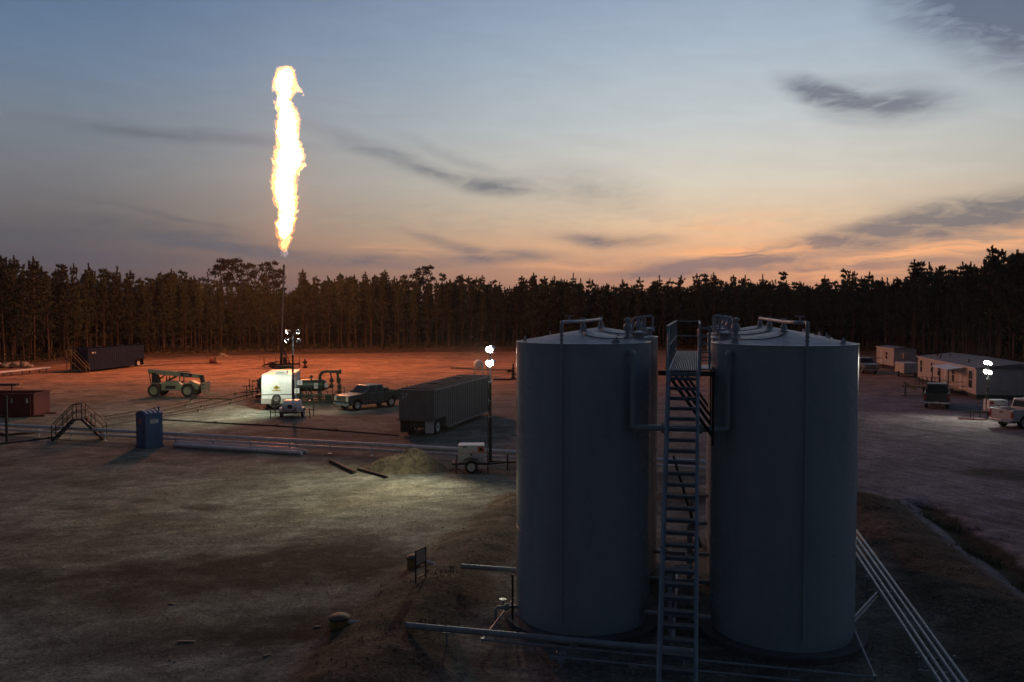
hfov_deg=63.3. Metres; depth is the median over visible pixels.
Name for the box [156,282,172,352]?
pine tree
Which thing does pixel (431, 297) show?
pine tree
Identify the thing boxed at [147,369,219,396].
telehandler
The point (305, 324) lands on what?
pine tree
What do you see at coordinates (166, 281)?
pine tree
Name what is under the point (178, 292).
pine tree
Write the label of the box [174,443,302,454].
loose white pipe
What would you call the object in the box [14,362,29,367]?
sack heap
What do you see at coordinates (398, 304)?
pine tree
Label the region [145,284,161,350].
pine tree
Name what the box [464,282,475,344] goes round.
pine tree
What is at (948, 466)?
ground
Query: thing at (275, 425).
flow line
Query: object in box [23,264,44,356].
pine tree
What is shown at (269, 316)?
pine tree
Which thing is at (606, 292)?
pine tree
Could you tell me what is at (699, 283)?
pine tree
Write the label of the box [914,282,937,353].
pine tree
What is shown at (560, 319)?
pine tree
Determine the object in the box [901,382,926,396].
site barrier
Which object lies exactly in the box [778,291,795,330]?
pine tree
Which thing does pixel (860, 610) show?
link pipe
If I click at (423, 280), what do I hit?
old pine
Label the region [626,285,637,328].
pine tree
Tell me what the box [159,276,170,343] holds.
pine tree
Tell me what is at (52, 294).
pine tree
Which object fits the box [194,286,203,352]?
pine tree
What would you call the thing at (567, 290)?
pine tree
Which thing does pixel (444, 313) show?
pine tree
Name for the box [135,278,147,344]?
pine tree
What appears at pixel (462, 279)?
pine tree
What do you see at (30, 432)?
flow line
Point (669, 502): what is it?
grass
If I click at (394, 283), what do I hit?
pine tree
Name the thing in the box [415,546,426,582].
board frame
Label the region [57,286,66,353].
pine tree
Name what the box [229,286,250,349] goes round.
pine tree
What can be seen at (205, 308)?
pine tree
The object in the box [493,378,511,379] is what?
wellhead line
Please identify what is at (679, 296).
pine tree
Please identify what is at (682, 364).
access stairway
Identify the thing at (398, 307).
pine tree
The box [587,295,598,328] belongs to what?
pine tree
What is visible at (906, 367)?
box trailer
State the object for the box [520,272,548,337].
pine tree
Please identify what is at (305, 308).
pine tree
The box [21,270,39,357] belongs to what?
pine tree
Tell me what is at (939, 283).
pine tree
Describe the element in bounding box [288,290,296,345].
pine tree
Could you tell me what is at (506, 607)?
tank outlet
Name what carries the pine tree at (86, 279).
on the soil bank
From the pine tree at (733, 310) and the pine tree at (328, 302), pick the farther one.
the pine tree at (733, 310)
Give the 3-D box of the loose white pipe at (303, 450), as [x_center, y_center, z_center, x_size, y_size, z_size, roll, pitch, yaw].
[-16.557,6.444,50.405,9.321,0.230,0.230,1,2,18]
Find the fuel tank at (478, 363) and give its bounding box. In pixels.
[473,359,483,374]
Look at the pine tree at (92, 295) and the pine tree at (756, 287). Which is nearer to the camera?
the pine tree at (92, 295)
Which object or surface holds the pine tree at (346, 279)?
on the soil bank
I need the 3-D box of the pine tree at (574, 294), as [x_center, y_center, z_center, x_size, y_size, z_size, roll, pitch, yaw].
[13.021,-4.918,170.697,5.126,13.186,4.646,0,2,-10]
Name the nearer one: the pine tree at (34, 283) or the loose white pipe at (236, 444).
the loose white pipe at (236, 444)
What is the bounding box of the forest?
[0,248,1023,360]
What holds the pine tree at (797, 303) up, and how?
on the soil bank
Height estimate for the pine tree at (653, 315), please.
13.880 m
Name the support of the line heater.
on the ground at (948, 466)
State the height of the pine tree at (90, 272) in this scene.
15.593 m
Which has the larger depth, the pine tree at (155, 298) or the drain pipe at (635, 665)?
the pine tree at (155, 298)
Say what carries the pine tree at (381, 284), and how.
on the soil bank
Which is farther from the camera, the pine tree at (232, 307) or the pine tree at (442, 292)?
the pine tree at (442, 292)
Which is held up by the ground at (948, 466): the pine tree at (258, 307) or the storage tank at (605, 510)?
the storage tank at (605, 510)
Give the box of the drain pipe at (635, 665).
[549,655,799,681]
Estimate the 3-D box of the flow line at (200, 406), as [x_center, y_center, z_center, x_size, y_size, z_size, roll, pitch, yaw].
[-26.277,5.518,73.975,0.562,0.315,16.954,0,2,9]
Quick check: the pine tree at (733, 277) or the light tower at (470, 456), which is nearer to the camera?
the light tower at (470, 456)
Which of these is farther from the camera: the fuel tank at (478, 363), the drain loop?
the fuel tank at (478, 363)
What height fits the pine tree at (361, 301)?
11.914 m
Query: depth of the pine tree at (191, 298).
155.71 m
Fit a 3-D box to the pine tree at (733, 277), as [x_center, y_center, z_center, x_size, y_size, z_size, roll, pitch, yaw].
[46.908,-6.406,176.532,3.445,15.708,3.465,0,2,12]
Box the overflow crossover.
[626,349,732,433]
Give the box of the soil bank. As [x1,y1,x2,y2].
[0,340,1007,368]
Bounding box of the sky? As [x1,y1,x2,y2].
[0,0,1023,309]
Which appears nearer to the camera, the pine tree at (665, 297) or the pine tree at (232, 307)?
the pine tree at (232, 307)
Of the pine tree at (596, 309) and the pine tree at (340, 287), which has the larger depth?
the pine tree at (596, 309)
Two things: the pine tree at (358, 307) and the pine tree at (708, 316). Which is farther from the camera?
the pine tree at (708, 316)
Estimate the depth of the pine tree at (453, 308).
173.19 m
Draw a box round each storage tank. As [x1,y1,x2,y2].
[504,316,657,646]
[698,316,868,665]
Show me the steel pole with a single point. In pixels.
(6, 417)
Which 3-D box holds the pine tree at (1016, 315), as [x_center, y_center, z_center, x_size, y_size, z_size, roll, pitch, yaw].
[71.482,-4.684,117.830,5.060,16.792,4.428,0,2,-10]
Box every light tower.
[270,329,314,417]
[452,345,515,473]
[964,360,1007,418]
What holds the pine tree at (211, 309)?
on the soil bank
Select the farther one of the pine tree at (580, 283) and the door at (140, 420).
the pine tree at (580, 283)
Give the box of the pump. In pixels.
[208,358,216,363]
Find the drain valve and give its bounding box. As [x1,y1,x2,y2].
[556,650,565,667]
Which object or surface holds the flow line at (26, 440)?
on the ground at (948, 466)
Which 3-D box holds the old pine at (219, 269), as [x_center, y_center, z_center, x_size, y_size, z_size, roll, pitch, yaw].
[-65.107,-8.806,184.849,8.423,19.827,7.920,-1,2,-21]
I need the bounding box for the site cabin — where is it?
[872,345,916,369]
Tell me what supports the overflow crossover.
attached to the storage tank at (605, 510)
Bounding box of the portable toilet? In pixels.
[135,406,163,448]
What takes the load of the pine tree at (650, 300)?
on the soil bank
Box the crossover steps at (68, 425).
[51,403,107,440]
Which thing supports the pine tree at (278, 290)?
on the soil bank
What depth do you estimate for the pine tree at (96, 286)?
141.01 m
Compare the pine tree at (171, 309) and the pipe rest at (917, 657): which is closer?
the pipe rest at (917, 657)
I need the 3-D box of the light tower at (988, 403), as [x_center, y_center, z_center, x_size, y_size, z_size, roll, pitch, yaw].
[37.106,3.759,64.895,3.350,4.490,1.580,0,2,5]
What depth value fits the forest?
165.84 m
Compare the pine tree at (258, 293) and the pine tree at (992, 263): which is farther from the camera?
the pine tree at (258, 293)
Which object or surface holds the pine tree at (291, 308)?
on the soil bank
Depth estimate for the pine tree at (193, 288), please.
154.12 m
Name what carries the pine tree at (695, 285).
on the soil bank
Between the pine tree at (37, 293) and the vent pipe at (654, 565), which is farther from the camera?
the pine tree at (37, 293)
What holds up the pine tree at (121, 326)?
on the soil bank
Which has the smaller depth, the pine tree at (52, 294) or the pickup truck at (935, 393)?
the pickup truck at (935, 393)
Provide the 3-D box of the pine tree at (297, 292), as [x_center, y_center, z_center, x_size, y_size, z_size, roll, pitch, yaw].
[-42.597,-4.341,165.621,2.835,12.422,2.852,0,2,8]
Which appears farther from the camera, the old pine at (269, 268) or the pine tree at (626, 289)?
the old pine at (269, 268)
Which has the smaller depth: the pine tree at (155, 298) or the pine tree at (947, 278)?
the pine tree at (947, 278)
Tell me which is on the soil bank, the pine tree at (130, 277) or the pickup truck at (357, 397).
the pine tree at (130, 277)
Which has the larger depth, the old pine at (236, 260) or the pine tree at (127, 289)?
the old pine at (236, 260)
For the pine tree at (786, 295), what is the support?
on the soil bank
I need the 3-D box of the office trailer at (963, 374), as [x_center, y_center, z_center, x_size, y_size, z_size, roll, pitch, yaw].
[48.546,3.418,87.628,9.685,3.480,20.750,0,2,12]
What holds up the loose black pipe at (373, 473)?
on the ground at (948, 466)
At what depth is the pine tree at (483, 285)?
174.49 m
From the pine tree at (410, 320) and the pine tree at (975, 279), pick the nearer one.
the pine tree at (975, 279)
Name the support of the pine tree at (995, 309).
on the soil bank
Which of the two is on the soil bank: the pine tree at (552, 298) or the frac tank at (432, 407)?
the pine tree at (552, 298)
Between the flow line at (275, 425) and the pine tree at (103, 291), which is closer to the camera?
the flow line at (275, 425)
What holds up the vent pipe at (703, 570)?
on the ground at (948, 466)
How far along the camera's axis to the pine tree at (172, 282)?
150.95 m
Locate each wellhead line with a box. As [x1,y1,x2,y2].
[451,367,511,370]
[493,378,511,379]
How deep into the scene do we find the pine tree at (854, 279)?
159.23 m
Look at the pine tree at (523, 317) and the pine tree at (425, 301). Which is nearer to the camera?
the pine tree at (425, 301)
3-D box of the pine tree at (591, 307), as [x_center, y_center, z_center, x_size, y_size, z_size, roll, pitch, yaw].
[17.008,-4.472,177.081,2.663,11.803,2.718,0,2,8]
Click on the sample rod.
(512, 596)
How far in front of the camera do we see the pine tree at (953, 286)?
133.88 m
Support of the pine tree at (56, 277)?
on the soil bank
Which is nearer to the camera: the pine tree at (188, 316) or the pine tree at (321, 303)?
the pine tree at (188, 316)
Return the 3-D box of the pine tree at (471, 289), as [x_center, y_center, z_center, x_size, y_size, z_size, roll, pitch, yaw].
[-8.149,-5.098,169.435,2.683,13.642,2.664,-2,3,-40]
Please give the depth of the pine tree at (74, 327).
134.72 m
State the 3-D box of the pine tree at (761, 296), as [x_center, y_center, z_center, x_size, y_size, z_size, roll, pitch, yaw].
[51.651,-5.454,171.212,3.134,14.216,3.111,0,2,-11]
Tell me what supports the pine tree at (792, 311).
on the soil bank
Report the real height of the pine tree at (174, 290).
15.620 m
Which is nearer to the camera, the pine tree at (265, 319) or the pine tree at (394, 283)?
the pine tree at (265, 319)
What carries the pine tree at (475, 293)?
on the soil bank
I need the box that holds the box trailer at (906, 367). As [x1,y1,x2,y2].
[895,361,917,377]
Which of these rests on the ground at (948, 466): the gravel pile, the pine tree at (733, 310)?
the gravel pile
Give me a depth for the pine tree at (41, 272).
135.28 m
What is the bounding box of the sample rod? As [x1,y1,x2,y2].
[511,574,513,618]
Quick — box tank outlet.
[494,598,518,621]
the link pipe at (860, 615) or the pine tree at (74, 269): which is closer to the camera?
the link pipe at (860, 615)
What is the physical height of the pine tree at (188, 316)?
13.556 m
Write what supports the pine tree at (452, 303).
on the soil bank
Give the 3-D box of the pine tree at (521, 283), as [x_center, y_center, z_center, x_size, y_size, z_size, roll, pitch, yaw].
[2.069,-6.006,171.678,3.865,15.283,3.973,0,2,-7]
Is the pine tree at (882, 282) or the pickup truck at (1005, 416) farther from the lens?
the pine tree at (882, 282)
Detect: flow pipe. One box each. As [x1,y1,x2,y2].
[856,529,967,681]
[856,536,959,681]
[856,544,949,681]
[856,552,941,681]
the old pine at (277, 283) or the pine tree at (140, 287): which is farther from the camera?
the old pine at (277, 283)
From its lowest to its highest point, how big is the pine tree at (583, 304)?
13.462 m
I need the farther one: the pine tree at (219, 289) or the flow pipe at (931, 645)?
the pine tree at (219, 289)
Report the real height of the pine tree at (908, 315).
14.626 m
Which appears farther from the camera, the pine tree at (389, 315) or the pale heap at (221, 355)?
the pine tree at (389, 315)
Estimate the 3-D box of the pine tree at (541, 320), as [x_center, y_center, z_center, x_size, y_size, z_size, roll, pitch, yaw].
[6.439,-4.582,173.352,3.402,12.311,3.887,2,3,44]
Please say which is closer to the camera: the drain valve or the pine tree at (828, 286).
the drain valve
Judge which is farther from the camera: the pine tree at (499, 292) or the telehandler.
the pine tree at (499, 292)
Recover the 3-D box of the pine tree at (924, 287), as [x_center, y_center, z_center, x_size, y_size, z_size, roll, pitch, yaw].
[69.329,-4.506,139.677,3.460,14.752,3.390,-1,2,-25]
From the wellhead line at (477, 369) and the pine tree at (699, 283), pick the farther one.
the pine tree at (699, 283)
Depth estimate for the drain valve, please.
19.67 m
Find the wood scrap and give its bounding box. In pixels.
[178,640,194,641]
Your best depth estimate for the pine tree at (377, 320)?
170.55 m
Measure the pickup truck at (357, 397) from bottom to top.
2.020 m
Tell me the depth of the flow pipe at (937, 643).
21.40 m
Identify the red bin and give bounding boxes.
[0,383,56,416]
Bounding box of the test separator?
[299,369,344,402]
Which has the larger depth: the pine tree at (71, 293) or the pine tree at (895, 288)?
the pine tree at (895, 288)
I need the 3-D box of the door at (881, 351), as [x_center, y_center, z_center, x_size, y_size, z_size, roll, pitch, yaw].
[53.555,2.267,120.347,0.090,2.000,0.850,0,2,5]
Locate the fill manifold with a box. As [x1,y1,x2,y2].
[645,494,711,645]
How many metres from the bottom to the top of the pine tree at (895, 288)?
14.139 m
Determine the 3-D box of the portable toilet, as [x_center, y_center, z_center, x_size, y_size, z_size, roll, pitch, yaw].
[-22.387,5.279,51.286,1.220,2.500,1.220,2,3,38]
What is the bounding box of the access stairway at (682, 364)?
[656,320,714,681]
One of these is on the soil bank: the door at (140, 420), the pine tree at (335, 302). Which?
the pine tree at (335, 302)
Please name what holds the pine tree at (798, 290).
on the soil bank
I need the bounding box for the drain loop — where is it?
[481,597,876,679]
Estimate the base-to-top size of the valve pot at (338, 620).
0.428 m
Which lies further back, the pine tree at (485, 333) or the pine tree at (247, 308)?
the pine tree at (485, 333)
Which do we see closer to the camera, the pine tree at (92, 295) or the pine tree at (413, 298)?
the pine tree at (92, 295)
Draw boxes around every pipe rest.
[866,576,896,597]
[914,652,955,680]
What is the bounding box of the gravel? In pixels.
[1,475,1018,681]
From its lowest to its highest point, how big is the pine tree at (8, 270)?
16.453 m
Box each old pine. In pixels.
[200,258,237,286]
[222,257,243,287]
[236,262,257,343]
[251,261,278,286]
[260,268,286,292]
[409,264,435,286]
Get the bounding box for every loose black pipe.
[329,459,355,473]
[357,468,387,477]
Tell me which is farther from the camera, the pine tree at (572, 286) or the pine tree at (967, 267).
the pine tree at (572, 286)
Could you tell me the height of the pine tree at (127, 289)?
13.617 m
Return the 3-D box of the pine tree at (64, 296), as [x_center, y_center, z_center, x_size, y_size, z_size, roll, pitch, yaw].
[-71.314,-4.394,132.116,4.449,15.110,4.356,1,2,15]
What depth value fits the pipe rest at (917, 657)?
19.02 m
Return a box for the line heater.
[250,365,291,397]
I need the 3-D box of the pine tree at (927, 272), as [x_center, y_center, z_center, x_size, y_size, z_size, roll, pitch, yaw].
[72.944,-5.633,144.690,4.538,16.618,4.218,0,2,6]
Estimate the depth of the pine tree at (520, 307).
170.11 m
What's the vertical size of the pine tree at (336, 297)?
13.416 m
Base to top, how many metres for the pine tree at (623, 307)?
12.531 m
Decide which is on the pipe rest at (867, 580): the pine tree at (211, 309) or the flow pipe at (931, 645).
the flow pipe at (931, 645)
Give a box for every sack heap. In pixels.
[2,361,19,367]
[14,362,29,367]
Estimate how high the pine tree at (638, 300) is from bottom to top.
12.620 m
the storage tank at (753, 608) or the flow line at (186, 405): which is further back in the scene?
the flow line at (186, 405)
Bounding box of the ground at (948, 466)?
[0,336,1023,681]
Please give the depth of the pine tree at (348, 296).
164.92 m
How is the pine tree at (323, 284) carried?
on the soil bank
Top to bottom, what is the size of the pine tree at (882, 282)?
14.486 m
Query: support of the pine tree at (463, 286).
on the soil bank
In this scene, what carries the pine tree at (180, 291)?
on the soil bank
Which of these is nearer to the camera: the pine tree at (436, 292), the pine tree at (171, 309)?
the pine tree at (171, 309)
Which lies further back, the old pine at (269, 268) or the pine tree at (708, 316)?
the old pine at (269, 268)
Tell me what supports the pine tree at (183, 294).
on the soil bank
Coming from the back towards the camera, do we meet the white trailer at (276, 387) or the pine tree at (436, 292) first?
the pine tree at (436, 292)
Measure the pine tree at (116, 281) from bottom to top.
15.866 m
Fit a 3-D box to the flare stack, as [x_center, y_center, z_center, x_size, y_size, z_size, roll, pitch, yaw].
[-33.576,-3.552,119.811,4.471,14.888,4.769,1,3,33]
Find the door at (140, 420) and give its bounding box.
[137,416,144,445]
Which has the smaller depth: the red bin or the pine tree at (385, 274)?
the red bin
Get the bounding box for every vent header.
[559,315,603,622]
[756,316,809,641]
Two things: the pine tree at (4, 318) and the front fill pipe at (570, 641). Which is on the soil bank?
the pine tree at (4, 318)
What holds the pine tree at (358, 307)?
on the soil bank
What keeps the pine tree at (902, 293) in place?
on the soil bank
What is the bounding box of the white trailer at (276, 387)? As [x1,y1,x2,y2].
[261,369,301,411]
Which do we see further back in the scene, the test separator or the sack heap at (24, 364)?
the sack heap at (24, 364)
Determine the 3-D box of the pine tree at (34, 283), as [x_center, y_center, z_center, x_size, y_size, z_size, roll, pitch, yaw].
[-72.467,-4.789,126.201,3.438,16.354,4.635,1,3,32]
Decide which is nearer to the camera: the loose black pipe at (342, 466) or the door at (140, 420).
the loose black pipe at (342, 466)
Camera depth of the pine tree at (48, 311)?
128.90 m
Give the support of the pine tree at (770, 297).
on the soil bank
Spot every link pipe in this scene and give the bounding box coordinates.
[855,591,878,617]
[855,596,878,622]
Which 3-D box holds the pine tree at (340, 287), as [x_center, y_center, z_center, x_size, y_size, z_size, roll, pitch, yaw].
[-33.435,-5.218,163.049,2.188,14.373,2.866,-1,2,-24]
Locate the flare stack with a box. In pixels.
[262,265,299,367]
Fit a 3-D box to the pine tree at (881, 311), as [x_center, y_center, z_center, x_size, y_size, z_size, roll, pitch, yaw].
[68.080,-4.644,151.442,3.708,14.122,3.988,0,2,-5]
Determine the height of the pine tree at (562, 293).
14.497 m
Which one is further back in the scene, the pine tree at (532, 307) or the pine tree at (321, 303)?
the pine tree at (532, 307)
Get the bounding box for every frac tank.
[65,345,144,372]
[397,374,488,433]
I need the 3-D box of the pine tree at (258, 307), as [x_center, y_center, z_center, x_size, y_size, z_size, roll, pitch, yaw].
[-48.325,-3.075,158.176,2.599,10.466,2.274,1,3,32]
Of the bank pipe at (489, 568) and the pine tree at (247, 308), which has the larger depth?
the pine tree at (247, 308)
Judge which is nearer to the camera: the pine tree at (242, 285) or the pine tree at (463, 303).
the pine tree at (242, 285)
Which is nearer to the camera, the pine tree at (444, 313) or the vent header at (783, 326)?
the vent header at (783, 326)
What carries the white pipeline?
on the ground at (948, 466)
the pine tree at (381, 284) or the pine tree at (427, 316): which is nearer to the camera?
the pine tree at (381, 284)
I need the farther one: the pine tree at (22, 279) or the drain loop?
the pine tree at (22, 279)
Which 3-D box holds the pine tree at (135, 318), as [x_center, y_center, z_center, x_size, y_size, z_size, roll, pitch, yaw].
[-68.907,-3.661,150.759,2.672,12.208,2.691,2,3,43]
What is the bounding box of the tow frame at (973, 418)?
[958,410,986,419]
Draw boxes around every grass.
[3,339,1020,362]
[334,492,1022,662]
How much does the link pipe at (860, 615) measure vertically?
0.070 m
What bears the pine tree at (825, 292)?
on the soil bank
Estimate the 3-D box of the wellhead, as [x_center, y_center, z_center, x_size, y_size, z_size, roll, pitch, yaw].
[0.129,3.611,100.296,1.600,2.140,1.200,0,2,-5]
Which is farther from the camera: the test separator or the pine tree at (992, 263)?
the pine tree at (992, 263)
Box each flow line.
[0,429,58,436]
[0,432,26,435]
[0,436,54,443]
[104,388,254,419]
[104,393,252,416]
[104,397,254,425]
[122,363,219,366]
[163,419,398,435]
[164,393,256,413]
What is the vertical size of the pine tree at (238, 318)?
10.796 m
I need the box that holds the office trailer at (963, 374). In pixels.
[915,353,1023,399]
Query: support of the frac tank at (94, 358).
on the ground at (948, 466)
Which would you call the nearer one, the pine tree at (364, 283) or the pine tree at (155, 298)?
the pine tree at (155, 298)
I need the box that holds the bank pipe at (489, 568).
[461,564,515,572]
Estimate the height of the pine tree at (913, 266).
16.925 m
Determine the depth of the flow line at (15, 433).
54.55 m
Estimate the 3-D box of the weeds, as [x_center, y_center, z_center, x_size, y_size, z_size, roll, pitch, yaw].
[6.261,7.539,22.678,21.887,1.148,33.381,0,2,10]
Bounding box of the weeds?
[297,492,1023,681]
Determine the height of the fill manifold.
2.753 m
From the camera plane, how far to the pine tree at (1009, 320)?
120.86 m
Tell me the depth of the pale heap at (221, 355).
145.17 m
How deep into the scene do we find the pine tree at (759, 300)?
168.40 m
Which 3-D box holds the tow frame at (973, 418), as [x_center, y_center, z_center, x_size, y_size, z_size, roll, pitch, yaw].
[35.302,5.658,63.653,1.920,0.710,0.679,1,2,20]
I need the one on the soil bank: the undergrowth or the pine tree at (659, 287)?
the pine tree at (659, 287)
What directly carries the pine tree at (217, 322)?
on the soil bank
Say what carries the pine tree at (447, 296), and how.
on the soil bank
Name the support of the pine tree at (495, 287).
on the soil bank
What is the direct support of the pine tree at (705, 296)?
on the soil bank
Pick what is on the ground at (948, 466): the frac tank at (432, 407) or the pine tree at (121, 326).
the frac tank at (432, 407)
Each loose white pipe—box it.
[174,440,297,448]
[174,442,307,452]
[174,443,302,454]
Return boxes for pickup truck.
[333,383,398,410]
[859,357,878,373]
[922,382,952,408]
[988,398,1023,428]
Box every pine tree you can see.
[0,254,18,362]
[0,296,7,343]
[2,255,24,354]
[2,257,18,355]
[4,268,19,359]
[6,269,38,361]
[17,256,49,359]
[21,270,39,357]
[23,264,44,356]
[35,266,49,353]
[35,275,56,357]
[44,285,60,351]
[45,278,57,352]
[51,267,80,356]
[53,268,70,349]
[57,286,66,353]
[59,286,79,355]
[65,287,85,347]
[66,282,80,347]
[69,263,83,346]
[78,270,96,347]
[81,263,99,345]
[82,293,92,341]
[83,268,99,346]
[84,271,103,346]
[93,285,114,344]
[97,275,109,345]
[105,266,132,344]
[106,287,115,345]
[109,292,129,344]
[123,270,141,344]
[123,279,134,343]
[123,286,139,344]
[127,291,139,344]
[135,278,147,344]
[135,290,159,351]
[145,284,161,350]
[150,285,160,348]
[154,274,170,351]
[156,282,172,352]
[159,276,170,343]
[161,271,178,329]
[161,289,181,349]
[164,269,179,350]
[173,283,186,351]
[175,282,194,352]
[177,282,191,351]
[183,277,196,346]
[186,285,192,351]
[187,275,201,346]
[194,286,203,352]
[200,294,216,351]
[201,298,211,347]
[203,286,215,350]
[205,296,216,350]
[210,291,222,350]
[213,278,227,348]
[216,291,226,351]
[224,287,238,344]
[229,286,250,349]
[231,297,246,350]
[236,281,251,346]
[240,279,260,349]
[247,281,270,347]
[252,297,262,351]
[259,276,275,350]
[260,296,278,351]
[265,292,272,350]
[268,294,283,346]
[272,286,285,349]
[278,296,291,348]
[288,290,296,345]
[288,298,299,337]
[290,288,301,345]
[293,269,314,348]
[298,280,312,347]
[298,293,317,337]
[302,287,322,347]
[314,293,330,347]
[316,281,330,345]
[321,278,339,348]
[331,283,343,347]
[332,279,342,344]
[334,273,343,345]
[336,278,346,348]
[341,276,352,348]
[342,280,354,347]
[346,274,364,348]
[358,293,365,339]
[360,272,369,345]
[362,290,378,343]
[364,281,377,346]
[370,279,378,343]
[370,282,385,343]
[373,275,393,346]
[374,278,390,347]
[379,270,392,347]
[385,284,392,346]
[390,277,400,346]
[392,285,404,345]
[392,288,405,348]
[394,300,404,347]
[399,296,412,345]
[402,270,424,348]
[403,294,419,348]
[410,289,417,347]
[419,288,433,347]
[421,294,432,328]
[422,282,435,338]
[422,293,435,344]
[430,280,441,347]
[437,284,445,345]
[438,286,446,342]
[439,285,456,344]
[444,279,458,345]
[444,282,459,341]
[454,281,470,348]
[456,274,469,337]
[456,292,467,346]
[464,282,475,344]
[465,275,478,342]
[466,283,478,346]
[468,287,487,344]
[476,294,488,346]
[478,275,487,321]
[478,290,493,343]
[486,288,502,336]
[488,285,500,345]
[493,281,507,344]
[495,286,503,345]
[506,284,524,340]
[506,289,519,343]
[514,275,530,339]
[518,290,530,337]
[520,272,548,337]
[529,285,540,337]
[534,276,554,335]
[537,293,549,336]
[543,276,566,333]
[547,292,563,333]
[558,279,569,332]
[560,280,574,331]
[563,285,581,330]
[567,272,581,330]
[572,278,589,322]
[577,284,588,325]
[586,292,593,326]
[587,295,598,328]
[590,287,607,327]
[602,284,615,328]
[615,289,632,329]
[621,283,635,323]
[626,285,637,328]
[632,288,644,315]
[643,284,661,334]
[644,287,655,326]
[651,283,660,335]
[653,275,668,345]
[654,285,670,347]
[669,275,693,345]
[686,273,707,347]
[692,277,706,329]
[699,283,709,345]
[704,281,711,343]
[707,272,720,320]
[717,294,733,321]
[725,285,747,326]
[728,275,739,317]
[740,283,748,325]
[751,282,758,321]
[753,273,769,322]
[755,281,769,315]
[760,281,781,327]
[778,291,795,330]
[780,280,790,329]
[788,289,799,330]
[790,281,810,331]
[795,284,806,331]
[803,288,818,332]
[813,279,830,335]
[823,280,834,329]
[843,272,861,341]
[845,271,861,342]
[871,277,889,345]
[877,278,899,344]
[889,277,901,345]
[894,279,914,346]
[901,273,928,347]
[902,259,924,347]
[911,271,932,354]
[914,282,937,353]
[917,262,937,350]
[927,267,947,353]
[939,274,951,350]
[939,276,959,352]
[945,272,964,352]
[950,270,974,353]
[957,261,975,352]
[964,258,992,355]
[976,245,1005,355]
[986,254,1005,357]
[995,249,1023,359]
[1007,263,1016,349]
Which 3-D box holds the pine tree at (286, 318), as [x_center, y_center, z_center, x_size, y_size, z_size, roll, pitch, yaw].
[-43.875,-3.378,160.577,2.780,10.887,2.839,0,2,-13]
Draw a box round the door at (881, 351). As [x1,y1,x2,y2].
[880,350,882,363]
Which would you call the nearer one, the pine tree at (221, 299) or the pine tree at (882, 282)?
the pine tree at (221, 299)
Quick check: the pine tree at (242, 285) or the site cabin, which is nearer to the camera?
the site cabin
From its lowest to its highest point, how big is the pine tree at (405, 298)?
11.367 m
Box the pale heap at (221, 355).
[216,353,231,357]
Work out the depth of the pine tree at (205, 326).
157.63 m
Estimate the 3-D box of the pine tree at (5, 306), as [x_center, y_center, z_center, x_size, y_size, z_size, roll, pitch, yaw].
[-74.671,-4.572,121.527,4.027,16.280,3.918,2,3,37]
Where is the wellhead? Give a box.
[506,364,515,379]
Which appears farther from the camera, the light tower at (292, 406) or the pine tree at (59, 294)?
the pine tree at (59, 294)
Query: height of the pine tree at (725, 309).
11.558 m
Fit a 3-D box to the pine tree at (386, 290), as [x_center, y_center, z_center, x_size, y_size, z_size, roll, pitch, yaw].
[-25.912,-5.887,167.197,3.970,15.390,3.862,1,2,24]
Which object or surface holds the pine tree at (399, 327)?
on the soil bank
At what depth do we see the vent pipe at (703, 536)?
30.02 m
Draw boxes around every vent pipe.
[547,315,666,584]
[699,314,813,549]
[699,315,832,586]
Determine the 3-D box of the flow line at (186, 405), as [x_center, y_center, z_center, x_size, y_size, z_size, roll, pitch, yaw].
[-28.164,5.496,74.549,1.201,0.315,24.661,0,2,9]
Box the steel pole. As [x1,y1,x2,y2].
[0,395,7,441]
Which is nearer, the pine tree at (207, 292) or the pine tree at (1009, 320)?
the pine tree at (1009, 320)
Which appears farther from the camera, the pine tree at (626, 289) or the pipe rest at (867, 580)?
the pine tree at (626, 289)
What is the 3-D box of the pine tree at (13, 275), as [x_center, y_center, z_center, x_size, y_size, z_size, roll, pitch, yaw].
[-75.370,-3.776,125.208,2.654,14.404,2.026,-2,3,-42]
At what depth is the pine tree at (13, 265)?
127.88 m
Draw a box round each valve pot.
[328,612,358,629]
[406,554,435,568]
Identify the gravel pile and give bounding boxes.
[350,448,462,475]
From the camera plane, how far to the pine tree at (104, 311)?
146.03 m
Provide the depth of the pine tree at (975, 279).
128.60 m
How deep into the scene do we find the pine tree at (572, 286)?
172.45 m
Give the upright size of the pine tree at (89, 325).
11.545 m
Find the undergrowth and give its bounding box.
[0,317,1023,362]
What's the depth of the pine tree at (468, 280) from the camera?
176.84 m
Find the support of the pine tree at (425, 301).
on the soil bank
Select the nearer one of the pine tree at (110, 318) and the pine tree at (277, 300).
the pine tree at (110, 318)
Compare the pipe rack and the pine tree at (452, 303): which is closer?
the pipe rack
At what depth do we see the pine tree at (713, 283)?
171.19 m
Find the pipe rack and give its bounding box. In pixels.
[0,367,50,375]
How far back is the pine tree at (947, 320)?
136.10 m
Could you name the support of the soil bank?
on the ground at (948, 466)
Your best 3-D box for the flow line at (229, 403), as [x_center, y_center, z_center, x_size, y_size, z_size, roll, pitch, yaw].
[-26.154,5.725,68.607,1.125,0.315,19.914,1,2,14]
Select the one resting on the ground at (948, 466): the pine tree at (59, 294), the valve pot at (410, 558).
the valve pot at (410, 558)
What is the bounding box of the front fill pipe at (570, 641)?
[405,622,693,666]
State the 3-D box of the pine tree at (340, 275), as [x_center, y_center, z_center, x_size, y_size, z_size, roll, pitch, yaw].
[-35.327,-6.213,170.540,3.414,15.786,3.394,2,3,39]
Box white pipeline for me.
[0,423,705,469]
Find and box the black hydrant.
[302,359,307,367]

